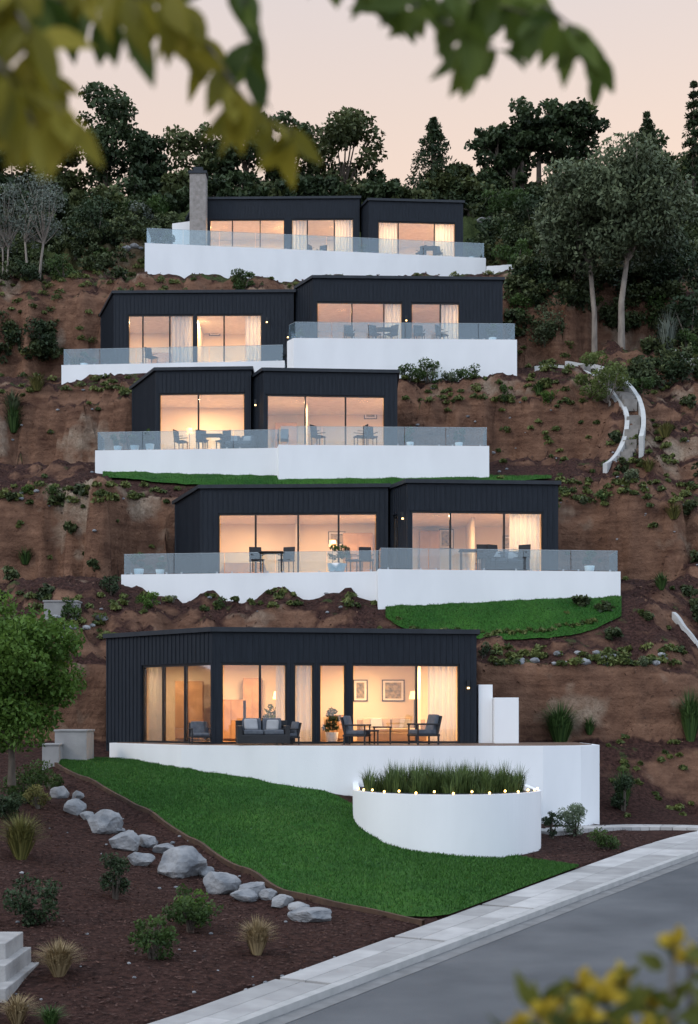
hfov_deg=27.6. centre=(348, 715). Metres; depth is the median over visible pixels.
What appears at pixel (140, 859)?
boulder
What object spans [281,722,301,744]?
lounge chair
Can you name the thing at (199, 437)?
dining chair
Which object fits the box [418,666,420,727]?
partition wall
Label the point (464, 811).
round planter
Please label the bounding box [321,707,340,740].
potted plant
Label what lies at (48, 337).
shrub
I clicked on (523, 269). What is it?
shrub
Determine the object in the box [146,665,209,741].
window glass
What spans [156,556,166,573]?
potted plant
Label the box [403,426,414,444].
potted plant
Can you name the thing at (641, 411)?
garden wall
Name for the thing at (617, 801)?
shrub
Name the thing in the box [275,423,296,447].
cabinet
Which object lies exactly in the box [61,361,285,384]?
terrace wall
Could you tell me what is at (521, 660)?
hillside stones
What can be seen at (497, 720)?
garden screen wall
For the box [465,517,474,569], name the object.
partition wall
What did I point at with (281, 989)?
pavement
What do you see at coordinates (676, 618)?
garden wall
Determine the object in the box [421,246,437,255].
patio table
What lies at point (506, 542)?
framed picture
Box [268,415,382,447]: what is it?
interior walls
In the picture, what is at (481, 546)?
dining chair
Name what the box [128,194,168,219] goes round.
shrub
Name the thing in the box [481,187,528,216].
shrub
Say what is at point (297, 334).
potted plant
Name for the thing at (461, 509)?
cladding battens
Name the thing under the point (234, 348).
interior walls
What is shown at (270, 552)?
patio table
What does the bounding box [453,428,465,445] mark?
potted plant
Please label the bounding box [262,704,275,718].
potted plant
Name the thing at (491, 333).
potted plant
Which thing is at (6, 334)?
shrub
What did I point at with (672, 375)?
shrub
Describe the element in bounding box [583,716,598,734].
ornamental grass
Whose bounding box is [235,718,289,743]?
outdoor sofa
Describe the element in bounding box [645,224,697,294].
shrub
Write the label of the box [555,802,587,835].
shrub
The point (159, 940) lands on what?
shrub
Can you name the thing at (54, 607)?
concrete planter
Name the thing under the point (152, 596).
shrub
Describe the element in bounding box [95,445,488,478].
terrace wall
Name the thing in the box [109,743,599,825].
terrace wall
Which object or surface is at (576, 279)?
shrub
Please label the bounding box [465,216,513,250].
shrub
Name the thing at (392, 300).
cladding battens
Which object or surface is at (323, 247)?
dining chair
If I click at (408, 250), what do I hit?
interior walls
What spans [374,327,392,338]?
patio table
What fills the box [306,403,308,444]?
partition wall
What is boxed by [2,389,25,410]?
ornamental grass
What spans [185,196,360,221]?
roof
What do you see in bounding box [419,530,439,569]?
cabinet
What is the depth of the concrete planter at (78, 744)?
42.36 m
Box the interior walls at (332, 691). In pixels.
[223,665,456,740]
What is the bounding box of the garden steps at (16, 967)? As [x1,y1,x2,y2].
[0,932,38,1002]
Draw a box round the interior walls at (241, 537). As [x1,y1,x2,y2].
[220,524,375,572]
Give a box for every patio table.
[201,433,222,448]
[258,551,283,572]
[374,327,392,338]
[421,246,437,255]
[458,549,484,569]
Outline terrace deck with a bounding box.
[117,742,591,745]
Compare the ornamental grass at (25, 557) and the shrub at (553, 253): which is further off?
the shrub at (553, 253)
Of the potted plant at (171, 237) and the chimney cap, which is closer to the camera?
the potted plant at (171, 237)
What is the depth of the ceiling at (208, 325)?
73.65 m
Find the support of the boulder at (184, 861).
on the terraced hillside ground at (610, 697)
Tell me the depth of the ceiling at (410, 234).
85.60 m
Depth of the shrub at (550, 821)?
37.36 m
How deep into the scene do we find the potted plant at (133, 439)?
60.75 m
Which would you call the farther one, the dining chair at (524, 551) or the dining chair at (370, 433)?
the dining chair at (370, 433)
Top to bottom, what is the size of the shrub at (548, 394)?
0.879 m
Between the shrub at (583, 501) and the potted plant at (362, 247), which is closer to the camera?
the shrub at (583, 501)
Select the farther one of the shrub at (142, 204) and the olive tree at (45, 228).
the shrub at (142, 204)
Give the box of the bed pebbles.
[11,818,335,999]
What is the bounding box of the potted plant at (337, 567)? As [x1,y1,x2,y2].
[327,544,349,571]
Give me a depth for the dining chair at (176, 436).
61.16 m
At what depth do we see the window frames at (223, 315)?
71.46 m
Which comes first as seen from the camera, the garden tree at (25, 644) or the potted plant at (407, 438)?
the garden tree at (25, 644)
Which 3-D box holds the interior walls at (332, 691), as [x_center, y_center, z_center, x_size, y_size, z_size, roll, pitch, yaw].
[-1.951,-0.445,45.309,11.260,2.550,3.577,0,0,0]
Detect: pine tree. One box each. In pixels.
[402,116,468,205]
[632,110,661,173]
[676,80,697,229]
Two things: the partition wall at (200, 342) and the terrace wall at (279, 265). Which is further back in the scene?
the terrace wall at (279, 265)
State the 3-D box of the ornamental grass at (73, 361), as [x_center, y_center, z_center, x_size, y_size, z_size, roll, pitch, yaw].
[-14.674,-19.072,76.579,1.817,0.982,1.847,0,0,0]
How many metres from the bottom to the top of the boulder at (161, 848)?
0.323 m
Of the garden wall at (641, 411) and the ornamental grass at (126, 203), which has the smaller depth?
the garden wall at (641, 411)
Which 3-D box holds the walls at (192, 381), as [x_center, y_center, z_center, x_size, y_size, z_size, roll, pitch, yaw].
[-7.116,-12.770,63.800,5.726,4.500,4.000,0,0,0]
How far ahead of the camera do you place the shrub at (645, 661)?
47.54 m
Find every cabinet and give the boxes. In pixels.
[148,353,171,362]
[223,700,245,738]
[224,563,263,572]
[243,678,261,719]
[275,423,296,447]
[328,715,343,738]
[343,533,372,571]
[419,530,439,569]
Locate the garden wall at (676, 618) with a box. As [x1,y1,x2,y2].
[672,612,697,646]
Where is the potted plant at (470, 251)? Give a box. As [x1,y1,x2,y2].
[466,247,475,256]
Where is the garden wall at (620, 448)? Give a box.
[535,365,628,472]
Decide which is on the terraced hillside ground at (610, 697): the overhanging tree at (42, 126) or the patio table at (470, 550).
the overhanging tree at (42, 126)
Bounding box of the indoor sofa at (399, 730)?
[357,718,426,740]
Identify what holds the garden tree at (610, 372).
on the terraced hillside ground at (610, 697)
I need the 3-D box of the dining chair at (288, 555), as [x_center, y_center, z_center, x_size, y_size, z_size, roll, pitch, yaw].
[-2.293,-5.732,52.219,0.495,0.975,0.521,0,0,23]
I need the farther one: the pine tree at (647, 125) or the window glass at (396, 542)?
the pine tree at (647, 125)
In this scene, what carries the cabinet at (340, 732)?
on the floor
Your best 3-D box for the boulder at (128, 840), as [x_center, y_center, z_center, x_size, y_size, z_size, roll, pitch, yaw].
[-5.176,2.930,32.917,0.733,0.582,0.551,0,0,0]
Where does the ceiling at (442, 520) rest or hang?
attached to the interior walls at (489, 535)
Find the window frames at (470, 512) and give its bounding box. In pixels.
[394,511,542,570]
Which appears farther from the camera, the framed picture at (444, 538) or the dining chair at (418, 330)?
the dining chair at (418, 330)
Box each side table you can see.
[363,730,378,744]
[373,726,391,743]
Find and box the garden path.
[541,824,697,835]
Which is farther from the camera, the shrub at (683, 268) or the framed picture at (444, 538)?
the shrub at (683, 268)
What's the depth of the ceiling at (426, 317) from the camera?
72.71 m
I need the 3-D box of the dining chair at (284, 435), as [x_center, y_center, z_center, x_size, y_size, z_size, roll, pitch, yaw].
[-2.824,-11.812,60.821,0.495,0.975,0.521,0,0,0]
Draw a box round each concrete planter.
[42,743,63,769]
[43,600,81,618]
[54,729,94,759]
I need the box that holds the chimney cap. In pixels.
[188,167,208,179]
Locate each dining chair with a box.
[144,347,157,362]
[173,429,188,448]
[195,430,208,448]
[215,431,230,448]
[249,547,264,572]
[277,429,288,444]
[278,547,294,571]
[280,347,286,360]
[310,424,325,444]
[317,245,326,250]
[344,325,354,337]
[345,547,360,571]
[353,424,367,444]
[359,547,373,570]
[363,426,377,444]
[368,325,380,338]
[385,324,398,338]
[413,325,424,338]
[415,245,426,254]
[433,246,442,255]
[435,324,448,338]
[476,544,491,569]
[487,544,505,569]
[513,544,530,570]
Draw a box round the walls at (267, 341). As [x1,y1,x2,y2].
[100,293,295,367]
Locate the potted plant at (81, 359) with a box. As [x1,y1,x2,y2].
[78,351,91,364]
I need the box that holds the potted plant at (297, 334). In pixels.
[295,329,304,337]
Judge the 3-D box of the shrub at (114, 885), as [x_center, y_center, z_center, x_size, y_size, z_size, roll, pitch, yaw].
[-4.397,3.025,26.638,0.640,1.050,0.671,0,0,0]
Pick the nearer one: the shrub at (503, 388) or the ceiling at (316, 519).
the ceiling at (316, 519)
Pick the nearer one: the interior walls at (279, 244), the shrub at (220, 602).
the shrub at (220, 602)
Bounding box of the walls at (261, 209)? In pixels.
[188,199,359,251]
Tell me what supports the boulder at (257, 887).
on the terraced hillside ground at (610, 697)
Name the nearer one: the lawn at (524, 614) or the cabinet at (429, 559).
the lawn at (524, 614)
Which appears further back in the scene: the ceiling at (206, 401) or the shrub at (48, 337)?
the shrub at (48, 337)
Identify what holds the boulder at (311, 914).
on the terraced hillside ground at (610, 697)
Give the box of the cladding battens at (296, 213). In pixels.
[187,199,357,251]
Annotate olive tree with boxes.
[0,182,31,273]
[7,172,69,278]
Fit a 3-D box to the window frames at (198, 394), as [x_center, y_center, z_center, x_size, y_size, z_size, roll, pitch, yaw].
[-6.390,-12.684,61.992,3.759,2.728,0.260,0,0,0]
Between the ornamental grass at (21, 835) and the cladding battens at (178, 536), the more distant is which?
the cladding battens at (178, 536)
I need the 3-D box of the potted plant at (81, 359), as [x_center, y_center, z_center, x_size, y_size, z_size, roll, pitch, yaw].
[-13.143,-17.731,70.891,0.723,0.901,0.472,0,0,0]
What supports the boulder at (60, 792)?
on the terraced hillside ground at (610, 697)
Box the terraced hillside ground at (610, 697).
[0,209,697,1023]
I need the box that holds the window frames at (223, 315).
[128,314,261,363]
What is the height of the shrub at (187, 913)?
0.928 m
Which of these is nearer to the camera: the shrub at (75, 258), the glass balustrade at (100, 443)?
the glass balustrade at (100, 443)
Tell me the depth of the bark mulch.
25.61 m
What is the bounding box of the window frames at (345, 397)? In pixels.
[267,394,384,444]
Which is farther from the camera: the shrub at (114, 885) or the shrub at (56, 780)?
the shrub at (56, 780)
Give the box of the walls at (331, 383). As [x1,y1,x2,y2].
[253,371,396,447]
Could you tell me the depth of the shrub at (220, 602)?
51.06 m
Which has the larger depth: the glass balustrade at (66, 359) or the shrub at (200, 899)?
the glass balustrade at (66, 359)
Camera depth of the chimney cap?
82.93 m
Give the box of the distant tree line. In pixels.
[0,81,697,222]
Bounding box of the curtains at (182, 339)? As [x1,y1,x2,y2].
[172,316,260,362]
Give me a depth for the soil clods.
58.86 m
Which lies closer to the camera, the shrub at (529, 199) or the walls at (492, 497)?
the walls at (492, 497)
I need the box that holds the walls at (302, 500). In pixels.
[175,488,387,573]
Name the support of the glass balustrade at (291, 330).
on the terrace deck
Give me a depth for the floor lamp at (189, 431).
63.93 m
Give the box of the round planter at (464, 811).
[353,757,540,856]
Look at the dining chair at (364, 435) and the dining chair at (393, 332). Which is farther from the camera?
the dining chair at (393, 332)
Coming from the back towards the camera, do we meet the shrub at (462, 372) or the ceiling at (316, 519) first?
the shrub at (462, 372)
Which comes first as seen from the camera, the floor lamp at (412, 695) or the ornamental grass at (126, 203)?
the floor lamp at (412, 695)
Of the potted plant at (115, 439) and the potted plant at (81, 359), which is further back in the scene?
the potted plant at (81, 359)
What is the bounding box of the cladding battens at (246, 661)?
[107,632,471,743]
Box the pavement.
[149,831,697,1023]
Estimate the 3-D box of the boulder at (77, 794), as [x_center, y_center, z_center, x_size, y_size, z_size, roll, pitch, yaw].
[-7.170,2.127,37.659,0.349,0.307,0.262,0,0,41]
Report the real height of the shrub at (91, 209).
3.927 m
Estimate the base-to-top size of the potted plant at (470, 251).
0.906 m
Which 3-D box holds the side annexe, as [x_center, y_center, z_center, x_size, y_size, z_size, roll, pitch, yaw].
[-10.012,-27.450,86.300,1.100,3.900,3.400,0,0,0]
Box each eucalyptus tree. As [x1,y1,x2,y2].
[531,146,636,352]
[571,130,697,349]
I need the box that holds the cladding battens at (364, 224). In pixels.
[361,201,460,256]
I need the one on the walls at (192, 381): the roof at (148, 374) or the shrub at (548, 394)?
the roof at (148, 374)
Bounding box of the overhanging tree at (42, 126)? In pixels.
[0,0,614,189]
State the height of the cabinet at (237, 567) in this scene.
0.800 m
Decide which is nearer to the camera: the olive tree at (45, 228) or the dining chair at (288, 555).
the dining chair at (288, 555)
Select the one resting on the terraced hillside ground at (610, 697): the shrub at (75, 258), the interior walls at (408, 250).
the shrub at (75, 258)
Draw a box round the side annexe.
[172,221,189,244]
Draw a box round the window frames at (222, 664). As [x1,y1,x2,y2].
[143,663,458,743]
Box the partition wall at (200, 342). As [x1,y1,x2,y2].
[197,318,203,361]
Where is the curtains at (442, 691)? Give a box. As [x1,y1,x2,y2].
[276,665,455,741]
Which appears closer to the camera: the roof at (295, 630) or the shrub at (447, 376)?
the roof at (295, 630)
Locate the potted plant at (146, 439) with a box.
[142,428,155,449]
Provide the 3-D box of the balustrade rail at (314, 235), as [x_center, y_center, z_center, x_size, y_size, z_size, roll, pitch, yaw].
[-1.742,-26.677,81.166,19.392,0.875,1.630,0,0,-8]
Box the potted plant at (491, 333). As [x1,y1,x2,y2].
[485,324,497,338]
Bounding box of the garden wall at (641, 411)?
[565,361,645,457]
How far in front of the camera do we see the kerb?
23.25 m
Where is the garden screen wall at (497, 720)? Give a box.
[477,685,518,742]
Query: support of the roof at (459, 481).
on the walls at (492, 497)
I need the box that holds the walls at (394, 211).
[367,201,462,256]
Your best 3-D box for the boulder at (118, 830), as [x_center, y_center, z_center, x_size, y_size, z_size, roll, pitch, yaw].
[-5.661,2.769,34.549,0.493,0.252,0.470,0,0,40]
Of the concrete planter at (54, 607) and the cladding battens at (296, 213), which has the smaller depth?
the concrete planter at (54, 607)
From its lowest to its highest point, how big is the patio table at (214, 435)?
0.740 m
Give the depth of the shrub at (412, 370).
66.99 m
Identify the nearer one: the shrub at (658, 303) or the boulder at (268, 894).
the boulder at (268, 894)
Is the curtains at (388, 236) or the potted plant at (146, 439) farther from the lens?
the curtains at (388, 236)
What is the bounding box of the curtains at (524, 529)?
[509,514,539,570]
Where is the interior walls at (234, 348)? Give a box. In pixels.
[129,333,244,363]
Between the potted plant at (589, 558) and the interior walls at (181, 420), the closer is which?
the potted plant at (589, 558)
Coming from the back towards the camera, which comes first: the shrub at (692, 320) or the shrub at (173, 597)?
the shrub at (692, 320)
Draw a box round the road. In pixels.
[286,861,697,1023]
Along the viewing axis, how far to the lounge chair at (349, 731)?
40.92 m
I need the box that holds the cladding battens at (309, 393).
[254,371,393,447]
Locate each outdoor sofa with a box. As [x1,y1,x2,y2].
[221,436,257,448]
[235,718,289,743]
[483,551,528,570]
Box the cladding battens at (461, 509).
[390,483,553,570]
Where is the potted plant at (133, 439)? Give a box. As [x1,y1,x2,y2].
[128,435,139,449]
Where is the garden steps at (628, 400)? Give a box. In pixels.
[577,364,639,460]
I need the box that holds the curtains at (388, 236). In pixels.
[379,223,453,255]
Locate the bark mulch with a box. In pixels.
[0,759,646,1023]
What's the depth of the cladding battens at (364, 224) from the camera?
83.23 m
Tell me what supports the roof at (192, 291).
on the walls at (267, 341)
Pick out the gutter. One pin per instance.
(290, 1016)
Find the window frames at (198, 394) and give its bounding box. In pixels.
[159,393,244,448]
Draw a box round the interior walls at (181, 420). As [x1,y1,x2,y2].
[161,408,243,448]
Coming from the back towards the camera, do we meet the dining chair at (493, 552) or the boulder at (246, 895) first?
the dining chair at (493, 552)
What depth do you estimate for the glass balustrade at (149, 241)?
80.47 m
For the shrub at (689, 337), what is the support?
on the terraced hillside ground at (610, 697)
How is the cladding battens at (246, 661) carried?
attached to the walls at (218, 662)
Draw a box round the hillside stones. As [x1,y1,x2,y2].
[11,216,697,665]
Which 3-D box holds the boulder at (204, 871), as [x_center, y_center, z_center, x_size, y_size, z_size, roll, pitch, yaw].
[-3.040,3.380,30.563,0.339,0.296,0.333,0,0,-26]
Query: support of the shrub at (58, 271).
on the terraced hillside ground at (610, 697)
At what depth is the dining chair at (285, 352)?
70.37 m
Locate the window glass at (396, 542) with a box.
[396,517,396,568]
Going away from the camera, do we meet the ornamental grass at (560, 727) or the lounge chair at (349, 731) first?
the lounge chair at (349, 731)
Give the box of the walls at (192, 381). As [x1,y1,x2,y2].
[132,370,252,449]
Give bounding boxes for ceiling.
[129,316,244,333]
[161,395,243,407]
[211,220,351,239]
[220,515,375,523]
[268,396,382,414]
[318,304,438,331]
[393,223,447,246]
[412,513,540,526]
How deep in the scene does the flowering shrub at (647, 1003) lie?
1.71 m
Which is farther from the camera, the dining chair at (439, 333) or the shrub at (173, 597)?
the dining chair at (439, 333)
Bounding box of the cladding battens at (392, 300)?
[297,279,500,339]
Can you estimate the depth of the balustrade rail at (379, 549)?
51.50 m
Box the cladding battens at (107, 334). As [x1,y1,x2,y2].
[101,293,292,363]
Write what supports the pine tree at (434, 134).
on the terraced hillside ground at (610, 697)
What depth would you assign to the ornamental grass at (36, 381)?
68.08 m
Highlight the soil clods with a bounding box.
[0,242,697,746]
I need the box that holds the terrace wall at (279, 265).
[145,243,485,282]
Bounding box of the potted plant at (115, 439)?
[110,434,125,449]
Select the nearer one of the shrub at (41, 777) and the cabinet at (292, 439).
the shrub at (41, 777)
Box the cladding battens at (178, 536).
[176,488,373,573]
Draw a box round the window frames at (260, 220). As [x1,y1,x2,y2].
[210,219,353,251]
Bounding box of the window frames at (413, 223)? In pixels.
[378,221,454,256]
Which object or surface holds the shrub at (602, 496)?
on the terraced hillside ground at (610, 697)
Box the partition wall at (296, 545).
[296,518,299,571]
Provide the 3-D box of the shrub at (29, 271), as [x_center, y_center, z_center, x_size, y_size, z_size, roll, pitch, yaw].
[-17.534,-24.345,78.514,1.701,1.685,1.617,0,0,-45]
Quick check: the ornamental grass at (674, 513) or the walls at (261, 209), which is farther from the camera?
the walls at (261, 209)
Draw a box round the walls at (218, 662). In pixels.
[106,632,476,750]
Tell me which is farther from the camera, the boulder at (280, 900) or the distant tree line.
the distant tree line
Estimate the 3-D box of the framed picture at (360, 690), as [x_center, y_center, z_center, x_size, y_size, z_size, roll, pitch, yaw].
[0.376,-0.835,47.010,0.480,0.720,0.051,0,0,0]
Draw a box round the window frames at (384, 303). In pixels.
[317,302,459,338]
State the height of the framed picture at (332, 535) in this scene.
0.600 m
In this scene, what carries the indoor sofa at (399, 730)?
on the floor
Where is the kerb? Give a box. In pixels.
[223,849,697,1023]
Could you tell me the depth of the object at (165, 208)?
91.61 m
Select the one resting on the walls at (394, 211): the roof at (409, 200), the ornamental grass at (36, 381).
the roof at (409, 200)
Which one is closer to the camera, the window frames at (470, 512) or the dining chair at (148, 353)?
the window frames at (470, 512)
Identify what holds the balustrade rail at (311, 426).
on the terrace deck
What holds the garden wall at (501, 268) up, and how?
on the terraced hillside ground at (610, 697)
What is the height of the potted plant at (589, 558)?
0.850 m
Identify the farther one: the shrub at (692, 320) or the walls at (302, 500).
the shrub at (692, 320)
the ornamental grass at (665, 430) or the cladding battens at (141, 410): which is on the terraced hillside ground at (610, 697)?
the ornamental grass at (665, 430)
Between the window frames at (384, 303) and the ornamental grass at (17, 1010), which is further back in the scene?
the window frames at (384, 303)
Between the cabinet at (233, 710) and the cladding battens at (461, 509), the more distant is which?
the cladding battens at (461, 509)
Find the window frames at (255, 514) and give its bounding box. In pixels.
[218,513,376,572]
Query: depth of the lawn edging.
30.19 m
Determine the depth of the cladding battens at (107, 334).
71.47 m
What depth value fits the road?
22.48 m
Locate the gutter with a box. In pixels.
[259,856,697,1023]
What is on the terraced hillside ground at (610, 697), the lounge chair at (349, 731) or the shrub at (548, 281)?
the shrub at (548, 281)
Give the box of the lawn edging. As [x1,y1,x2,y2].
[54,762,424,926]
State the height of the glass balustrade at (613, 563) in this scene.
0.720 m
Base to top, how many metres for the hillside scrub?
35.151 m
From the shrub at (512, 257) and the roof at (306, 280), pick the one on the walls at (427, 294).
the roof at (306, 280)
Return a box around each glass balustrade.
[64,345,283,364]
[98,426,486,449]
[124,548,617,573]
[147,228,483,257]
[289,322,514,339]
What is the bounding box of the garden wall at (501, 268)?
[486,265,512,273]
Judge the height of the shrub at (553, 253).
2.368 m
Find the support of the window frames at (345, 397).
attached to the walls at (331, 383)
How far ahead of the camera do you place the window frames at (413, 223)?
83.11 m
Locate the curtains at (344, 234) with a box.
[292,220,352,251]
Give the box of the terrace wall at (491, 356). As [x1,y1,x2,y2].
[287,338,516,380]
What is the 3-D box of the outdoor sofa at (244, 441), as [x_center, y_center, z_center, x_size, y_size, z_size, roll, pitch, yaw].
[-4.689,-11.726,61.208,1.500,0.732,0.865,0,0,6]
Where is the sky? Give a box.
[4,0,697,195]
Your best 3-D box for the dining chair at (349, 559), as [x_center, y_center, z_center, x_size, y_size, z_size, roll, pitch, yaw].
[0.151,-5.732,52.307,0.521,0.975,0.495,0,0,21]
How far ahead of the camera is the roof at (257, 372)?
60.93 m
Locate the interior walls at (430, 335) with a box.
[318,332,438,338]
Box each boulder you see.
[50,786,69,797]
[63,798,86,815]
[72,790,83,798]
[79,811,93,819]
[87,809,123,833]
[109,830,139,851]
[116,828,125,832]
[127,852,154,866]
[138,834,157,847]
[152,843,173,853]
[157,845,206,877]
[199,866,214,876]
[203,871,240,894]
[230,888,257,901]
[238,881,265,898]
[258,888,276,899]
[271,894,293,907]
[287,907,331,921]
[288,901,309,910]
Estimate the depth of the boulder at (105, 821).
34.21 m
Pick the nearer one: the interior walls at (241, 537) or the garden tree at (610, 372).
the interior walls at (241, 537)
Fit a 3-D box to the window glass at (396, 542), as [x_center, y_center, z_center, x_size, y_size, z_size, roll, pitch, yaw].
[4.392,-6.365,52.665,5.315,2.130,1.140,0,0,0]
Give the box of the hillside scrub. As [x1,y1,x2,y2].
[0,174,697,639]
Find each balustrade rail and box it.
[64,345,283,364]
[102,426,486,449]
[125,548,614,574]
[150,228,483,257]
[292,322,513,339]
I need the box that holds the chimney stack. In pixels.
[190,174,206,245]
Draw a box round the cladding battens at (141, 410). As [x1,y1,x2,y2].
[133,370,248,449]
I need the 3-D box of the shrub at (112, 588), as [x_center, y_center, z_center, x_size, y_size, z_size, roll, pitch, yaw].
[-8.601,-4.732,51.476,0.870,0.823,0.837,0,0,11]
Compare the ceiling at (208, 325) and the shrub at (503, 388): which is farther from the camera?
the ceiling at (208, 325)
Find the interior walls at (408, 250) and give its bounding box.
[399,247,432,255]
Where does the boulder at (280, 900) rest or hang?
on the terraced hillside ground at (610, 697)
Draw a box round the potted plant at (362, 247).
[357,243,366,251]
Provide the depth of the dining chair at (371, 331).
69.08 m
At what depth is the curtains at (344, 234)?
84.13 m
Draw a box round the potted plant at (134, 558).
[129,552,145,573]
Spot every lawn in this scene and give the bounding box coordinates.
[57,757,578,915]
[103,471,551,484]
[385,595,621,639]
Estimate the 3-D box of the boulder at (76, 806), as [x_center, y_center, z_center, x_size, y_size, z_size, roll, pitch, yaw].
[-6.957,2.342,36.093,0.596,0.483,0.382,0,0,0]
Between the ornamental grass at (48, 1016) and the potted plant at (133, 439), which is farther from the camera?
the potted plant at (133, 439)
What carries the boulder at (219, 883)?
on the terraced hillside ground at (610, 697)
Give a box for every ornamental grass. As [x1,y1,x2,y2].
[0,809,49,859]
[0,991,44,1023]
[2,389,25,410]
[3,399,29,432]
[13,546,36,564]
[23,371,52,390]
[29,1001,67,1023]
[31,937,88,976]
[62,353,86,364]
[110,200,134,214]
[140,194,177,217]
[234,914,276,955]
[494,220,523,239]
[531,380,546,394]
[533,699,584,741]
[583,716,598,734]
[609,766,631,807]
[640,457,658,471]
[645,308,687,349]
[648,572,670,589]
[653,420,679,437]
[658,501,685,519]
[670,688,697,741]
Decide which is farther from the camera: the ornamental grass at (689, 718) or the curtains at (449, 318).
the curtains at (449, 318)
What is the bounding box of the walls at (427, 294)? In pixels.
[296,278,502,339]
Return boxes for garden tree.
[0,589,88,784]
[573,350,633,406]
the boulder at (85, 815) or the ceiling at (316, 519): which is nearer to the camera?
the boulder at (85, 815)
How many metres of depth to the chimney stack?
82.90 m
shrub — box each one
[0,328,18,355]
[0,758,53,803]
[0,792,26,820]
[2,872,62,927]
[12,316,59,361]
[15,259,43,282]
[22,484,36,493]
[22,784,51,808]
[42,484,61,497]
[44,253,80,279]
[46,772,63,788]
[60,237,83,260]
[60,596,81,620]
[66,193,125,246]
[98,852,130,899]
[99,574,120,595]
[127,914,179,959]
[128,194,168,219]
[128,200,153,222]
[138,591,160,608]
[160,883,223,932]
[167,595,176,602]
[177,889,211,927]
[213,596,226,606]
[230,267,254,289]
[398,363,420,381]
[414,357,441,383]
[441,370,458,382]
[449,363,479,380]
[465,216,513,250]
[478,641,490,658]
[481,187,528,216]
[486,925,697,1023]
[489,238,532,264]
[498,384,508,403]
[509,293,536,318]
[510,257,556,281]
[513,192,548,231]
[528,301,565,347]
[534,271,569,307]
[539,242,568,275]
[540,389,558,404]
[541,811,562,838]
[554,259,599,288]
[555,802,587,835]
[574,495,588,504]
[587,827,621,849]
[593,489,609,501]
[595,295,606,306]
[599,264,636,295]
[610,773,634,810]
[623,468,639,482]
[628,376,655,394]
[631,248,673,267]
[636,292,675,327]
[636,351,695,385]
[636,655,651,665]
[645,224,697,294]
[666,288,697,340]
[677,328,697,357]
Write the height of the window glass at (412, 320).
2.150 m
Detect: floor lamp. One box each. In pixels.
[186,428,192,448]
[329,540,336,562]
[409,691,418,727]
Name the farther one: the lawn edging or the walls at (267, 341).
the walls at (267, 341)
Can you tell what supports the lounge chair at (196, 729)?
on the terrace deck
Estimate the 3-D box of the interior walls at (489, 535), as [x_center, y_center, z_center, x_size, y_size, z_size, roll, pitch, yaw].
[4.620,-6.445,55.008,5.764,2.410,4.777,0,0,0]
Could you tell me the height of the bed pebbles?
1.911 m
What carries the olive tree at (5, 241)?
on the terraced hillside ground at (610, 697)
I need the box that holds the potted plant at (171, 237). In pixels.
[162,233,175,243]
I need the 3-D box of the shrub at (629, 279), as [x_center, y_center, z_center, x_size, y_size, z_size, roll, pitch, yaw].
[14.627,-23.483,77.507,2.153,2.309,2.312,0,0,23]
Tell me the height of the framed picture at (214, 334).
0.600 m
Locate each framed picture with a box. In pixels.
[209,333,219,335]
[328,531,344,545]
[353,680,367,700]
[364,415,376,418]
[382,680,404,700]
[439,529,453,548]
[502,536,508,550]
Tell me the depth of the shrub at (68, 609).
48.81 m
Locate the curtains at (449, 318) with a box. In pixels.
[385,304,457,338]
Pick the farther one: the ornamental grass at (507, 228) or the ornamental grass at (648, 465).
the ornamental grass at (507, 228)
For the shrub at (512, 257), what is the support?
on the terraced hillside ground at (610, 697)
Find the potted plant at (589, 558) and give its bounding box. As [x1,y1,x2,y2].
[582,551,596,570]
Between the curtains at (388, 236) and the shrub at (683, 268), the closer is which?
the shrub at (683, 268)
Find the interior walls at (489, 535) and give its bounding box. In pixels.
[412,521,540,570]
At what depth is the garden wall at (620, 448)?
63.06 m
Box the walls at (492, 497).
[388,483,557,570]
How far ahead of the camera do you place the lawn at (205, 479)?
59.32 m
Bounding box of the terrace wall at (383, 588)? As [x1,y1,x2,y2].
[121,569,620,608]
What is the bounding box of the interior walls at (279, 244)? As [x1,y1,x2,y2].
[211,240,333,250]
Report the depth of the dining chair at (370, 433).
60.33 m
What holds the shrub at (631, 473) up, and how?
on the terraced hillside ground at (610, 697)
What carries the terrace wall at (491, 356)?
on the terraced hillside ground at (610, 697)
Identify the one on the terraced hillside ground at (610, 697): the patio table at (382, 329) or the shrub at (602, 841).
the shrub at (602, 841)
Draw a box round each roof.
[99,289,295,316]
[103,627,479,638]
[129,366,254,389]
[172,483,390,503]
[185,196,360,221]
[251,367,399,388]
[294,275,504,288]
[360,198,464,231]
[388,479,560,496]
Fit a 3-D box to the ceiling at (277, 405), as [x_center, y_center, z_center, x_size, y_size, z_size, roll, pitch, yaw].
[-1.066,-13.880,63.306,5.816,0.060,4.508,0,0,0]
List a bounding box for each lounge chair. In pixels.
[188,721,211,743]
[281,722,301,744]
[340,716,370,744]
[407,714,441,744]
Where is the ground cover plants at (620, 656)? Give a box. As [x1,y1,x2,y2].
[0,232,697,817]
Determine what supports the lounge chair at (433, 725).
on the terrace deck

